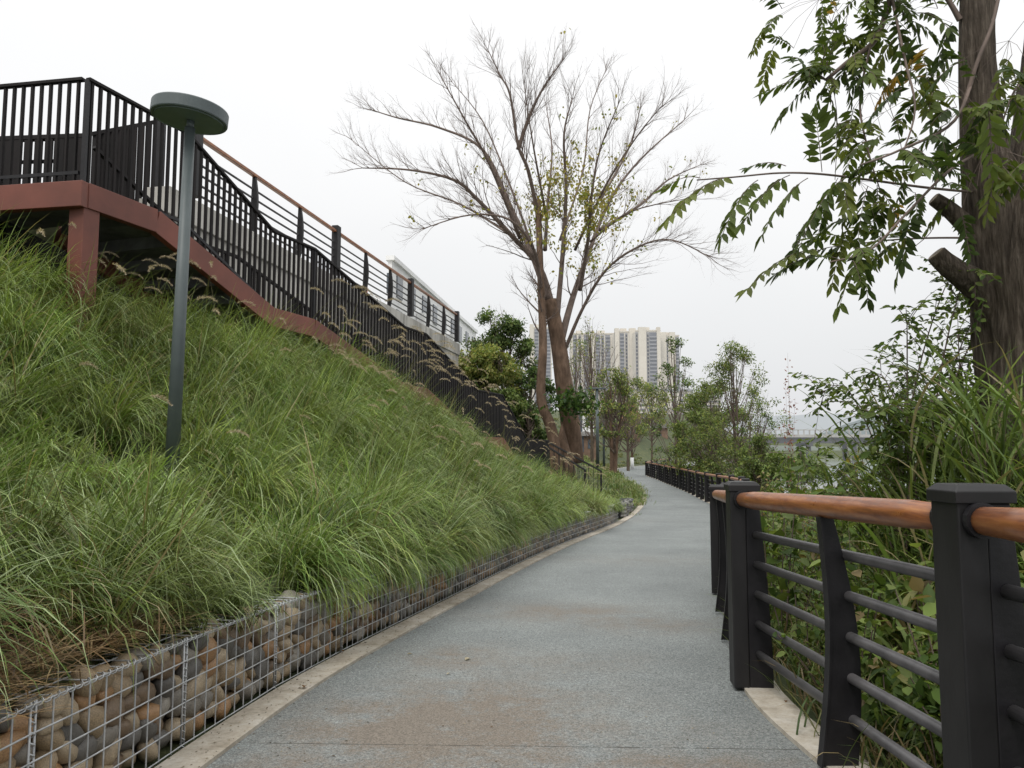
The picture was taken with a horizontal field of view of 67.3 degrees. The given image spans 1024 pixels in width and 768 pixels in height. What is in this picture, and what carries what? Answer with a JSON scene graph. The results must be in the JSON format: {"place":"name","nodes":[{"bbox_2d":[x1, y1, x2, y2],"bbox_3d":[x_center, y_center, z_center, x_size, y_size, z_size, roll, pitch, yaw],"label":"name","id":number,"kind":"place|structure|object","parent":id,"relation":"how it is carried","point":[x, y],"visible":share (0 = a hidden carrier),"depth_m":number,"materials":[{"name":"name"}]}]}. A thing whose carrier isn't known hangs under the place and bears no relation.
{"place":"outdoors","nodes":[
{"label":"outdoors","id":0,"kind":"place"},
{"bbox_2d":[27,198,141,249],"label":"walkway slab","id":1,"kind":"structure","parent":0,"point":[49,232],"depth_m":12.30,"materials":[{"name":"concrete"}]},
{"bbox_2d":[90,120,165,199],"bbox_3d":[-5.831,-3.206,11.668,1.040,1.992,0.196,4,-6,-36],"label":"screen fence","id":2,"kind":"object","parent":1,"relation":"on","point":[126,153],"visible":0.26,"depth_m":11.66,"materials":[{"name":"metal"}]},
{"bbox_2d":[0,203,939,767],"bbox_3d":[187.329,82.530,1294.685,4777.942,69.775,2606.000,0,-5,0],"label":"ground","id":3,"kind":"structure","parent":0,"point":[642,449],"depth_m":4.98,"materials":[{"name":"plant"}]},
{"bbox_2d":[0,701,35,767],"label":"gabion basket","id":4,"kind":"object","parent":3,"relation":"on","point":[11,742],"visible":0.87,"depth_m":2.45,"materials":[{"name":"stone"}]},
{"bbox_2d":[0,637,187,767],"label":"gabion basket","id":5,"kind":"object","parent":3,"relation":"on","point":[114,726],"visible":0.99,"depth_m":2.99,"materials":[{"name":"stone"}]},
{"bbox_2d":[150,92,228,492],"bbox_3d":[-2.599,-0.634,6.076,0.590,3.249,0.585,0,-5,0],"label":"lamp post","id":6,"kind":"object","parent":3,"relation":"on","point":[190,115],"visible":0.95,"depth_m":6.05,"materials":[{"name":"metal"}]},
{"bbox_2d":[155,604,277,749],"bbox_3d":[-1.674,1.470,4.021,0.512,0.539,1.070,-1,-5,6],"label":"gabion basket","id":7,"kind":"object","parent":3,"relation":"on","point":[221,674],"visible":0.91,"depth_m":3.87,"materials":[{"name":"stone"}]},
{"bbox_2d":[0,180,514,457],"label":"staircase","id":8,"kind":"structure","parent":3,"relation":"on","point":[125,225],"depth_m":9.26,"materials":[{"name":"red metal"}]},
{"bbox_2d":[0,133,81,184],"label":"board fence","id":9,"kind":"object","parent":8,"relation":"on","point":[42,161],"visible":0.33,"depth_m":9.46,"materials":[{"name":"metal"}]},
{"bbox_2d":[0,77,84,184],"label":"deck railing","id":10,"kind":"object","parent":8,"relation":"on","point":[46,174],"visible":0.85,"depth_m":8.04,"materials":[{"name":"metal"}]},
{"bbox_2d":[80,77,315,317],"bbox_3d":[-3.743,-2.035,9.893,0.060,1.988,4.225,-2,-5,19],"label":"stair railing","id":11,"kind":"object","parent":8,"relation":"on","point":[88,107],"visible":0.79,"depth_m":9.52,"materials":[{"name":"metal"}]},
{"bbox_2d":[92,146,406,381],"bbox_3d":[-2.784,-0.067,17.049,0.060,4.688,15.788,-2,-5,19],"label":"stair railing","id":12,"kind":"object","parent":8,"relation":"on","point":[125,179],"visible":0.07,"depth_m":11.62,"materials":[{"name":"metal"}]},
{"bbox_2d":[312,248,426,386],"bbox_3d":[-2.415,-0.955,13.706,0.060,1.986,4.053,-2,-5,19],"label":"stair railing","id":13,"kind":"object","parent":8,"relation":"on","point":[370,316],"visible":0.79,"depth_m":13.28,"materials":[{"name":"metal"}]},
{"bbox_2d":[425,334,502,437],"bbox_3d":[-1.016,0.233,17.718,0.060,2.165,4.662,-2,-5,19],"label":"stair railing","id":14,"kind":"object","parent":8,"relation":"on","point":[493,416],"visible":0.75,"depth_m":17.36,"materials":[{"name":"metal"}]},
{"bbox_2d":[502,395,548,472],"bbox_3d":[0.433,1.623,21.860,0.060,2.363,4.364,-2,-5,19],"label":"stair railing","id":15,"kind":"object","parent":8,"relation":"on","point":[532,445],"visible":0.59,"depth_m":21.16,"materials":[{"name":"metal"}]},
{"bbox_2d":[253,583,342,689],"bbox_3d":[-1.533,1.595,5.005,0.512,0.557,1.102,-1,-5,10],"label":"gabion basket","id":16,"kind":"object","parent":3,"relation":"on","point":[301,641],"visible":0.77,"depth_m":4.85,"materials":[{"name":"stone"}]},
{"bbox_2d":[142,186,459,381],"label":"retaining wall","id":17,"kind":"structure","parent":3,"relation":"on","point":[406,320],"depth_m":15.12,"materials":[{"name":"concrete"}]},
{"bbox_2d":[195,134,459,341],"bbox_3d":[-3.574,-2.828,20.584,0.155,1.215,17.029,-1,-5,10],"label":"walkway railing","id":18,"kind":"object","parent":17,"relation":"on","point":[336,246],"visible":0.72,"depth_m":17.74,"materials":[{"name":"black metal"}]},
{"bbox_2d":[14,222,609,484],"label":"grass seed heads","id":19,"kind":"object","parent":3,"relation":"on","point":[150,267],"depth_m":10.96,"materials":[{"name":"plant"}]},
{"bbox_2d":[329,569,390,652],"bbox_3d":[-1.352,1.721,5.996,0.512,0.564,1.058,-1,-5,11],"label":"gabion basket","id":20,"kind":"object","parent":3,"relation":"on","point":[358,628],"visible":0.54,"depth_m":5.88,"materials":[{"name":"stone"}]},
{"bbox_2d":[382,559,425,627],"bbox_3d":[-1.166,1.868,6.961,0.512,0.571,1.089,-1,-5,11],"label":"gabion basket","id":21,"kind":"object","parent":3,"relation":"on","point":[398,610],"visible":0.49,"depth_m":6.82,"materials":[{"name":"stone"}]},
{"bbox_2d":[154,462,691,767],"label":"kerb","id":22,"kind":"structure","parent":3,"relation":"on","point":[275,701],"depth_m":4.54,"materials":[{"name":"concrete"}]},
{"bbox_2d":[386,255,477,356],"bbox_3d":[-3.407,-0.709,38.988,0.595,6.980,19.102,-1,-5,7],"label":"white building","id":23,"kind":"structure","parent":3,"relation":"on","point":[395,263],"depth_m":34.68,"materials":[{"name":"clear concrete"}]},
{"bbox_2d":[396,275,402,300],"bbox_3d":[-4.521,-3.871,30.908,0.060,0.900,0.800,-1,-5,7],"label":"window","id":24,"kind":"structure","parent":23,"relation":"in","point":[398,279],"depth_m":30.80,"materials":[{"name":"grey glass"}]},
{"bbox_2d":[414,288,415,309],"bbox_3d":[-4.255,-3.692,32.995,0.060,0.900,0.800,-1,-5,7],"label":"window","id":25,"kind":"structure","parent":23,"relation":"in","point":[414,288],"depth_m":33.21,"materials":[{"name":"grey glass"}]},
{"bbox_2d":[422,296,426,313],"bbox_3d":[-3.989,-3.513,35.082,0.060,0.900,0.800,-1,-5,7],"label":"window","id":26,"kind":"structure","parent":23,"relation":"in","point":[424,298],"depth_m":34.95,"materials":[{"name":"grey glass"}]},
{"bbox_2d":[433,304,436,325],"bbox_3d":[-3.723,-3.334,37.169,0.060,0.900,0.800,-1,-5,7],"label":"window","id":27,"kind":"structure","parent":23,"relation":"in","point":[435,310],"depth_m":36.96,"materials":[{"name":"grey glass"}]},
{"bbox_2d":[451,319,453,333],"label":"window","id":28,"kind":"structure","parent":23,"relation":"in","point":[452,321],"depth_m":41.16,"materials":[{"name":"grey glass"}]},
{"bbox_2d":[459,326,461,342],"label":"window","id":29,"kind":"structure","parent":23,"relation":"in","point":[460,328],"depth_m":43.37,"materials":[{"name":"grey glass"}]},
{"bbox_2d":[465,331,468,346],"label":"window","id":30,"kind":"structure","parent":23,"relation":"in","point":[466,334],"depth_m":45.20,"materials":[{"name":"grey glass"}]},
{"bbox_2d":[420,564,453,609],"bbox_3d":[-0.972,2.000,7.936,0.512,0.544,1.056,-1,-5,11],"label":"gabion basket","id":31,"kind":"object","parent":3,"relation":"on","point":[431,597],"visible":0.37,"depth_m":7.86,"materials":[{"name":"stone"}]},
{"bbox_2d":[445,545,477,595],"bbox_3d":[-0.765,2.124,8.910,0.512,0.532,1.054,-1,-5,12],"label":"gabion basket","id":32,"kind":"object","parent":3,"relation":"on","point":[461,583],"visible":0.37,"depth_m":8.85,"materials":[{"name":"stone"}]},
{"bbox_2d":[471,539,497,584],"bbox_3d":[-0.543,2.239,9.884,0.512,0.536,1.048,-1,-5,13],"label":"gabion basket","id":33,"kind":"object","parent":3,"relation":"on","point":[486,569],"visible":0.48,"depth_m":9.73,"materials":[{"name":"stone"}]},
{"bbox_2d":[458,341,530,394],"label":"bush","id":34,"kind":"object","parent":3,"relation":"on","point":[486,357],"visible":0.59,"depth_m":32.10,"materials":[{"name":"green plant"}]},
{"bbox_2d":[459,306,537,404],"bbox_3d":[-0.401,-0.614,36.430,4.207,6.708,4.090,2,-5,-19],"label":"leafy tree","id":35,"kind":"object","parent":3,"relation":"on","point":[510,328],"visible":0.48,"depth_m":35.71,"materials":[{"name":"green plant"}]},
{"bbox_2d":[492,539,515,573],"bbox_3d":[-0.309,2.358,10.852,0.512,0.524,1.052,-1,-5,14],"label":"gabion basket","id":36,"kind":"object","parent":3,"relation":"on","point":[508,559],"visible":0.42,"depth_m":10.76,"materials":[{"name":"stone"}]},
{"bbox_2d":[490,383,526,419],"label":"bush","id":37,"kind":"object","parent":3,"relation":"on","point":[510,395],"visible":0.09,"depth_m":31.21,"materials":[{"name":"green plant"}]},
{"bbox_2d":[512,527,530,564],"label":"gabion basket","id":38,"kind":"object","parent":3,"relation":"on","point":[521,555],"visible":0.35,"depth_m":11.72,"materials":[{"name":"stone"}]},
{"bbox_2d":[516,400,546,440],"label":"bush","id":39,"kind":"object","parent":3,"relation":"on","point":[527,425],"visible":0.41,"depth_m":32.05,"materials":[{"name":"green plant"}]},
{"bbox_2d":[513,366,556,440],"bbox_3d":[0.776,1.152,34.142,2.727,4.071,2.477,2,-5,-26],"label":"leafy tree","id":40,"kind":"object","parent":3,"relation":"on","point":[531,380],"visible":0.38,"depth_m":33.82,"materials":[{"name":"green plant"}]},
{"bbox_2d":[528,526,544,556],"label":"gabion basket","id":41,"kind":"object","parent":3,"relation":"on","point":[536,547],"visible":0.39,"depth_m":12.66,"materials":[{"name":"stone"}]},
{"bbox_2d":[326,13,747,480],"bbox_3d":[1.820,-5.982,29.269,18.198,19.962,11.172,1,-5,-8],"label":"bare tree","id":42,"kind":"object","parent":3,"relation":"on","point":[569,406],"visible":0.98,"depth_m":28.22,"materials":[{"name":"beige plant"}]},
{"bbox_2d":[529,324,551,407],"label":"apartment tower","id":43,"kind":"structure","parent":3,"relation":"on","point":[534,333],"depth_m":644.13,"materials":[{"name":"concrete"}]},
{"bbox_2d":[539,520,556,551],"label":"gabion basket","id":44,"kind":"object","parent":3,"relation":"on","point":[552,543],"visible":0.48,"depth_m":13.62,"materials":[{"name":"stone"}]},
{"bbox_2d":[555,522,569,545],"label":"gabion basket","id":45,"kind":"object","parent":3,"relation":"on","point":[561,536],"visible":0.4,"depth_m":14.58,"materials":[{"name":"stone"}]},
{"bbox_2d":[564,514,579,541],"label":"gabion basket","id":46,"kind":"object","parent":3,"relation":"on","point":[572,530],"visible":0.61,"depth_m":15.54,"materials":[{"name":"stone"}]},
{"bbox_2d":[547,442,601,493],"bbox_3d":[1.996,3.005,25.204,0.564,2.285,4.389,-3,-6,31],"label":"foot handrail","id":47,"kind":"object","parent":3,"relation":"on","point":[558,453],"visible":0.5,"depth_m":24.80,"materials":[{"name":"paint"}]},
{"bbox_2d":[554,338,598,420],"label":"slender tree","id":48,"kind":"object","parent":3,"relation":"on","point":[574,375],"visible":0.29,"depth_m":70.41,"materials":[{"name":"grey plant"}]},
{"bbox_2d":[570,331,589,398],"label":"apartment tower","id":49,"kind":"structure","parent":3,"relation":"on","point":[572,350],"depth_m":664.46,"materials":[{"name":"concrete"}]},
{"bbox_2d":[577,511,590,536],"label":"gabion basket","id":50,"kind":"object","parent":3,"relation":"on","point":[583,528],"visible":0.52,"depth_m":16.44,"materials":[{"name":"stone"}]},
{"bbox_2d":[579,400,595,431],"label":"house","id":51,"kind":"structure","parent":3,"relation":"on","point":[583,422],"depth_m":89.89,"materials":[{"name":"white glass"}]},
{"bbox_2d":[581,431,595,459],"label":"brown hut","id":52,"kind":"object","parent":3,"relation":"on","point":[586,446],"visible":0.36,"depth_m":84.69,"materials":[{"name":"clear wood"}]},
{"bbox_2d":[587,513,598,532],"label":"gabion basket","id":53,"kind":"object","parent":3,"relation":"on","point":[592,522],"visible":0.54,"depth_m":17.31,"materials":[{"name":"stone"}]},
{"bbox_2d":[568,316,624,462],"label":"slender tree","id":54,"kind":"object","parent":3,"relation":"on","point":[589,381],"visible":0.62,"depth_m":61.93,"materials":[{"name":"green plant"}]},
{"bbox_2d":[588,388,605,467],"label":"street lamp","id":55,"kind":"object","parent":3,"relation":"on","point":[597,438],"visible":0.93,"depth_m":49.84,"materials":[{"name":"metal"}]},
{"bbox_2d":[589,330,612,402],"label":"apartment tower","id":56,"kind":"structure","parent":3,"relation":"on","point":[607,337],"depth_m":654.32,"materials":[{"name":"concrete"}]},
{"bbox_2d":[598,507,606,528],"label":"gabion basket","id":57,"kind":"object","parent":3,"relation":"on","point":[602,521],"visible":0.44,"depth_m":18.48,"materials":[{"name":"stone"}]},
{"bbox_2d":[602,415,608,466],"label":"street lamp","id":58,"kind":"object","parent":3,"relation":"on","point":[604,447],"visible":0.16,"depth_m":65.67,"materials":[{"name":"metal"}]},
{"bbox_2d":[605,505,612,525],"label":"gabion basket","id":59,"kind":"object","parent":3,"relation":"on","point":[609,517],"visible":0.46,"depth_m":19.42,"materials":[{"name":"stone"}]},
{"bbox_2d":[582,364,638,472],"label":"leafy tree","id":60,"kind":"object","parent":3,"relation":"on","point":[610,408],"visible":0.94,"depth_m":57.90,"materials":[{"name":"green plant"}]},
{"bbox_2d":[593,404,632,446],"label":"young tree","id":61,"kind":"object","parent":3,"relation":"on","point":[621,429],"visible":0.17,"depth_m":65.58,"materials":[{"name":"green plant"}]},
{"bbox_2d":[611,504,617,522],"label":"gabion basket","id":62,"kind":"object","parent":3,"relation":"on","point":[614,517],"visible":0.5,"depth_m":20.20,"materials":[{"name":"stone"}]},
{"bbox_2d":[612,328,635,388],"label":"apartment tower","id":63,"kind":"structure","parent":3,"relation":"on","point":[622,337],"depth_m":634.10,"materials":[{"name":"concrete"}]},
{"bbox_2d":[593,365,657,470],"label":"leafy tree","id":64,"kind":"object","parent":3,"relation":"on","point":[637,383],"visible":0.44,"depth_m":77.73,"materials":[{"name":"green plant"}]},
{"bbox_2d":[617,498,633,518],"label":"stone wall","id":65,"kind":"structure","parent":3,"relation":"on","point":[620,515],"depth_m":22.96,"materials":[{"name":"stone"}]},
{"bbox_2d":[622,405,639,441],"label":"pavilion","id":66,"kind":"structure","parent":3,"relation":"on","point":[633,430],"depth_m":119.74,"materials":[{"name":"glass"}]},
{"bbox_2d":[623,412,649,468],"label":"young tree","id":67,"kind":"object","parent":3,"relation":"on","point":[632,453],"visible":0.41,"depth_m":83.53,"materials":[{"name":"green plant"}]},
{"bbox_2d":[598,389,693,413],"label":"podium building","id":68,"kind":"structure","parent":3,"relation":"on","point":[683,392],"depth_m":560.89,"materials":[{"name":"concrete"}]},
{"bbox_2d":[632,327,660,388],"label":"apartment tower","id":69,"kind":"structure","parent":3,"relation":"on","point":[646,346],"depth_m":613.55,"materials":[{"name":"concrete"}]},
{"bbox_2d":[625,380,680,459],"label":"leafy tree","id":70,"kind":"object","parent":3,"relation":"on","point":[649,419],"visible":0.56,"depth_m":97.65,"materials":[{"name":"green plant"}]},
{"bbox_2d":[640,414,669,438],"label":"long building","id":71,"kind":"structure","parent":3,"relation":"on","point":[664,434],"depth_m":134.74,"materials":[{"name":"grey concrete"}]},
{"bbox_2d":[660,332,679,388],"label":"apartment tower","id":72,"kind":"structure","parent":3,"relation":"on","point":[665,355],"depth_m":623.07,"materials":[{"name":"concrete"}]},
{"bbox_2d":[647,336,697,476],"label":"slender tree","id":73,"kind":"object","parent":3,"relation":"on","point":[674,402],"visible":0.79,"depth_m":51.94,"materials":[{"name":"green plant"}]},
{"bbox_2d":[666,402,728,483],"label":"bush","id":74,"kind":"object","parent":3,"relation":"on","point":[682,434],"visible":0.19,"depth_m":45.45,"materials":[{"name":"green plant"}]},
{"bbox_2d":[666,372,753,481],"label":"leafy tree","id":75,"kind":"object","parent":3,"relation":"on","point":[694,404],"visible":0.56,"depth_m":41.40,"materials":[{"name":"green plant"}]},
{"bbox_2d":[701,397,721,411],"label":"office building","id":76,"kind":"structure","parent":3,"relation":"on","point":[717,399],"depth_m":701.05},
{"bbox_2d":[688,337,792,481],"bbox_3d":[10.332,1.661,35.027,4.532,8.106,4.344,0,-5,0],"label":"feathery tree","id":77,"kind":"object","parent":3,"relation":"on","point":[728,368],"visible":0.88,"depth_m":34.96,"materials":[{"name":"green plant"}]},
{"bbox_2d":[731,402,777,481],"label":"bush","id":78,"kind":"object","parent":3,"relation":"on","point":[759,426],"visible":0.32,"depth_m":32.83,"materials":[{"name":"green plant"}]},
{"bbox_2d":[646,475,874,767],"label":"kerb","id":79,"kind":"structure","parent":3,"relation":"on","point":[782,718],"depth_m":3.85,"materials":[{"name":"concrete"}]},
{"bbox_2d":[645,458,749,501],"bbox_3d":[9.583,5.331,47.165,2.810,1.646,78.864,-1,-5,10],"label":"riverside railing","id":80,"kind":"object","parent":79,"relation":"on","point":[688,482],"visible":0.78,"depth_m":37.21,"materials":[{"name":"black metal"}]},
{"bbox_2d":[709,481,1023,767],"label":"riverside railing","id":81,"kind":"object","parent":79,"relation":"on","point":[977,624],"visible":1,"depth_m":2.72,"materials":[{"name":"metal"}]},
{"bbox_2d":[729,431,801,492],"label":"bush","id":82,"kind":"object","parent":3,"relation":"on","point":[755,466],"visible":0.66,"depth_m":25.68,"materials":[{"name":"green plant"}]},
{"bbox_2d":[757,465,811,654],"bbox_3d":[1.915,1.275,5.583,0.551,1.382,0.553,0,-5,0],"label":"broad leaf plant","id":83,"kind":"object","parent":3,"relation":"on","point":[788,552],"visible":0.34,"depth_m":5.55,"materials":[{"name":"green plant"}]},
{"bbox_2d":[778,358,797,485],"bbox_3d":[10.803,2.022,29.938,0.838,6.482,0.495,4,-6,-37],"label":"reddish sapling","id":84,"kind":"object","parent":3,"relation":"on","point":[790,446],"visible":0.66,"depth_m":29.93,"materials":[{"name":"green plant"}]},
{"bbox_2d":[764,493,816,586],"bbox_3d":[2.591,1.641,7.478,0.685,1.179,0.634,-4,-6,40],"label":"shrub","id":85,"kind":"object","parent":3,"relation":"on","point":[802,517],"visible":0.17,"depth_m":7.48,"materials":[{"name":"green plant"}]},
{"bbox_2d":[764,453,832,492],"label":"bush","id":86,"kind":"object","parent":3,"relation":"on","point":[821,476],"visible":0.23,"depth_m":79.09,"materials":[{"name":"plant"}]},
{"bbox_2d":[705,524,942,767],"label":"bank grass","id":87,"kind":"structure","parent":3,"relation":"on","point":[866,746],"depth_m":3.69,"materials":[{"name":"plant"}]},
{"bbox_2d":[736,430,917,460],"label":"road bridge","id":88,"kind":"structure","parent":3,"relation":"on","point":[833,438],"depth_m":300.21,"materials":[{"name":"concrete"}]},
{"bbox_2d":[739,430,929,587],"bbox_3d":[3.057,1.173,6.002,1.915,1.925,1.677,3,-6,-34],"label":"spindly shrub","id":89,"kind":"object","parent":3,"relation":"on","point":[809,469],"visible":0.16,"depth_m":6.18,"materials":[{"name":"green plant"}]},
{"bbox_2d":[652,457,1023,767],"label":"undergrowth","id":90,"kind":"object","parent":3,"relation":"on","point":[924,698],"visible":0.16,"depth_m":3.85,"materials":[{"name":"green plant"}]},
{"bbox_2d":[653,0,1023,543],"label":"riverbank tree","id":91,"kind":"object","parent":3,"relation":"on","point":[986,221],"visible":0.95,"depth_m":4.90,"materials":[{"name":"green plant"}]},
{"bbox_2d":[791,459,923,575],"bbox_3d":[3.122,1.221,5.781,1.778,1.767,1.884,0,-5,0],"label":"reed clump","id":92,"kind":"object","parent":3,"relation":"on","point":[850,535],"visible":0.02,"depth_m":5.84,"materials":[{"name":"green plant"}]},
{"bbox_2d":[846,448,902,598],"bbox_3d":[2.949,1.275,6.113,0.436,1.711,0.647,0,-5,0],"label":"yellowing shrub","id":93,"kind":"object","parent":3,"relation":"on","point":[847,460],"visible":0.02,"depth_m":6.16,"materials":[{"name":"green plant"}]},
{"bbox_2d":[788,255,1001,649],"bbox_3d":[2.914,0.508,5.275,1.979,2.999,1.371,0,-5,0],"label":"spindly shrub","id":94,"kind":"object","parent":3,"relation":"on","point":[957,310],"visible":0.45,"depth_m":5.23,"materials":[{"name":"green plant"}]},
{"bbox_2d":[777,365,1023,628],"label":"reed clump","id":95,"kind":"object","parent":3,"relation":"on","point":[894,496],"visible":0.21,"depth_m":4.92,"materials":[{"name":"green plant"}]},
{"bbox_2d":[830,312,976,530],"bbox_3d":[3.284,0.734,5.656,1.646,2.743,1.347,-3,-6,33],"label":"spindly shrub","id":96,"kind":"object","parent":3,"relation":"on","point":[910,379],"visible":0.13,"depth_m":5.73,"materials":[{"name":"green plant"}]},
{"bbox_2d":[809,381,1001,600],"bbox_3d":[2.511,0.962,4.900,1.347,1.997,1.060,2,-5,-25],"label":"leafy shrub","id":97,"kind":"object","parent":3,"relation":"on","point":[875,447],"visible":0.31,"depth_m":4.91,"materials":[{"name":"green plant"}]},
{"bbox_2d":[814,317,1023,649],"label":"reed clump","id":98,"kind":"object","parent":3,"relation":"on","point":[957,427],"visible":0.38,"depth_m":4.44,"materials":[{"name":"green plant"}]},
{"bbox_2d":[857,522,1023,662],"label":"reed clump","id":99,"kind":"object","parent":3,"relation":"on","point":[885,554],"visible":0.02,"depth_m":4.01,"materials":[{"name":"green plant"}]},
{"bbox_2d":[872,351,1023,581],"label":"reed clump","id":100,"kind":"object","parent":3,"relation":"on","point":[1012,469],"visible":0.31,"depth_m":4.15,"materials":[{"name":"green plant"}]},
{"bbox_2d":[0,0,1023,422],"label":"sky","id":101,"kind":"structure","parent":0,"point":[281,71],"materials":[{"name":"white"}]},
{"bbox_2d":[206,462,819,767],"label":"path","id":102,"kind":"structure","parent":0,"point":[652,664],"depth_m":4.60,"materials":[{"name":"asphalt"}]},
{"bbox_2d":[153,538,757,767],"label":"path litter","id":103,"kind":"object","parent":102,"relation":"on","point":[415,675],"visible":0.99,"depth_m":4.73,"materials":[{"name":"plant"}]},
{"bbox_2d":[725,414,861,434],"bbox_3d":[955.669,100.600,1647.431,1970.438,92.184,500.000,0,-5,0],"label":"hills","id":104,"kind":"structure","parent":0,"point":[825,422],"depth_m":1665.73,"materials":[{"name":"grey"}]},
{"bbox_2d":[767,445,904,450],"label":"shore","id":105,"kind":"structure","parent":0,"point":[781,448],"depth_m":502.75,"materials":[{"name":"grey"}]},
{"bbox_2d":[774,458,965,494],"bbox_3d":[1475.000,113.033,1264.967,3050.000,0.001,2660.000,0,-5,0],"label":"river","id":106,"kind":"structure","parent":0,"point":[832,462],"depth_m":196.27,"materials":[{"name":"white liquid"}]},
{"bbox_2d":[818,405,971,434],"bbox_3d":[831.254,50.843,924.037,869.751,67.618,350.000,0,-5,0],"label":"hill","id":107,"kind":"structure","parent":0,"point":[856,430],"depth_m":1030.59,"materials":[{"name":"grey"}]}
]}

